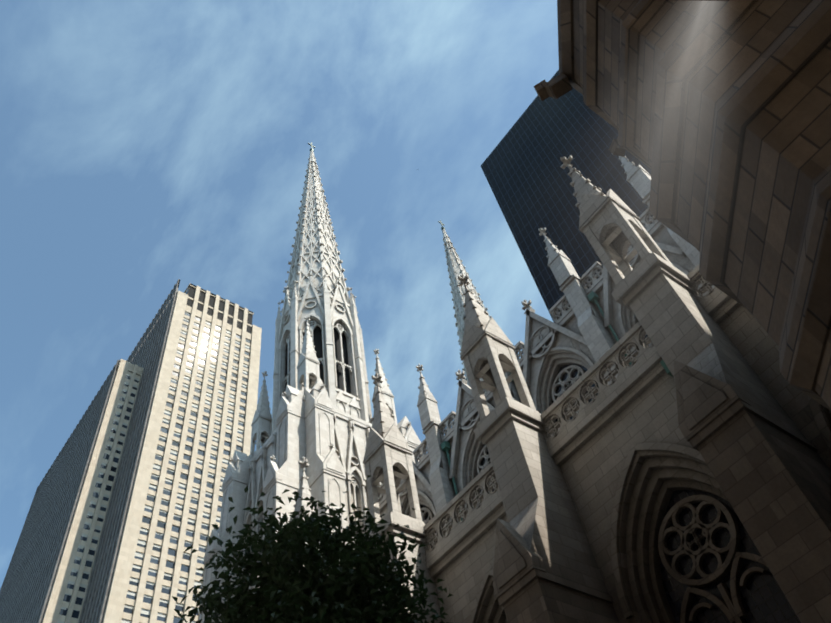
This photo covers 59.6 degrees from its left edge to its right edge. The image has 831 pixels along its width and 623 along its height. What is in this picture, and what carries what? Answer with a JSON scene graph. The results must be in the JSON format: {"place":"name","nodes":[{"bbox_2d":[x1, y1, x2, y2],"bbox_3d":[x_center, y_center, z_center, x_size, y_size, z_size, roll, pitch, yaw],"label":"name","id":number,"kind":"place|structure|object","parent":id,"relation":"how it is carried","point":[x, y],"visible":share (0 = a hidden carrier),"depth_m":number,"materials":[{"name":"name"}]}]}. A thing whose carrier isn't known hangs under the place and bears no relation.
{"place":"outdoors","nodes":[
{"label":"outdoors","id":0,"kind":"place"},
{"bbox_2d":[0,0,558,588],"label":"sky","id":1,"kind":"structure","parent":0,"point":[146,146],"materials":[{"name":"blue"}]},
{"bbox_2d":[289,153,830,622],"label":"cathedral","id":2,"kind":"structure","parent":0,"point":[567,521],"depth_m":20.33,"materials":[{"name":"grey stone"}]},
{"bbox_2d":[441,291,673,520],"bbox_3d":[7.413,6.971,25.096,9.480,30.950,28.100,28,-62,-26],"label":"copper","id":3,"kind":"object","parent":2,"relation":"attached to","point":[593,297],"depth_m":38.68,"materials":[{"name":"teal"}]},
{"bbox_2d":[481,70,655,322],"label":"skyscraper","id":4,"kind":"structure","parent":0,"point":[528,178],"depth_m":170.52,"materials":[{"name":"black glass"}]},
{"label":"ground","id":5,"kind":"structure","parent":0,"visible":0},
{"bbox_2d":[0,279,179,622],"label":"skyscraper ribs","id":6,"kind":"object","parent":5,"relation":"on","point":[27,584],"depth_m":239.86,"materials":[{"name":"stone"}]},
{"bbox_2d":[42,283,261,622],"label":"skyscraper piers","id":7,"kind":"structure","parent":5,"relation":"on","point":[118,600],"depth_m":230.87,"materials":[{"name":"stone"}]},
{"bbox_2d":[57,287,250,622],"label":"windows","id":8,"kind":"structure","parent":7,"relation":"on","point":[86,573],"depth_m":226.64,"materials":[{"name":"grey glass"}]},
{"bbox_2d":[186,286,252,333],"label":"rooftop openings","id":9,"kind":"object","parent":7,"relation":"on","point":[191,292],"depth_m":300.71,"materials":[{"name":"black"}]},
{"bbox_2d":[199,151,421,622],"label":"church steeple","id":10,"kind":"object","parent":5,"relation":"on","point":[320,426],"depth_m":55.21,"materials":[{"name":"white stone"}]},
{"bbox_2d":[284,344,290,390],"bbox_3d":[-10.647,5.137,62.301,0.300,8.350,1.800,28,-62,-26],"label":"louvered window","id":11,"kind":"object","parent":10,"relation":"attached to","point":[286,361],"depth_m":64.00,"materials":[{"name":"grey"}]},
{"bbox_2d":[303,325,350,393],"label":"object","id":12,"kind":"object","parent":10,"relation":"on","point":[317,337],"depth_m":63.32,"materials":[{"name":"black"}]},
{"bbox_2d":[289,162,345,299],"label":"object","id":13,"kind":"object","parent":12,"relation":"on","point":[317,279],"depth_m":75.13,"materials":[{"name":"white stone"}]},
{"bbox_2d":[442,230,490,392],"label":"spire","id":14,"kind":"structure","parent":5,"relation":"on","point":[452,256],"depth_m":98.82,"materials":[{"name":"white stone"}]},
{"bbox_2d":[534,0,830,410],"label":"stone building","id":15,"kind":"structure","parent":5,"relation":"on","point":[716,114],"depth_m":9.06,"materials":[{"name":"stone"}]},
{"bbox_3d":[-0.952,6.704,7.654,3.070,7.734,3.150,28,-62,-26],"label":"tree trunk and branches","id":16,"kind":"object","parent":5,"relation":"on","visible":0},
{"bbox_2d":[172,475,451,622],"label":"tree","id":17,"kind":"object","parent":16,"relation":"attached to","point":[354,586],"depth_m":10.24,"materials":[{"name":"green plant"}]},
{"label":"tower belfry void","id":18,"kind":"object","parent":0,"visible":0},
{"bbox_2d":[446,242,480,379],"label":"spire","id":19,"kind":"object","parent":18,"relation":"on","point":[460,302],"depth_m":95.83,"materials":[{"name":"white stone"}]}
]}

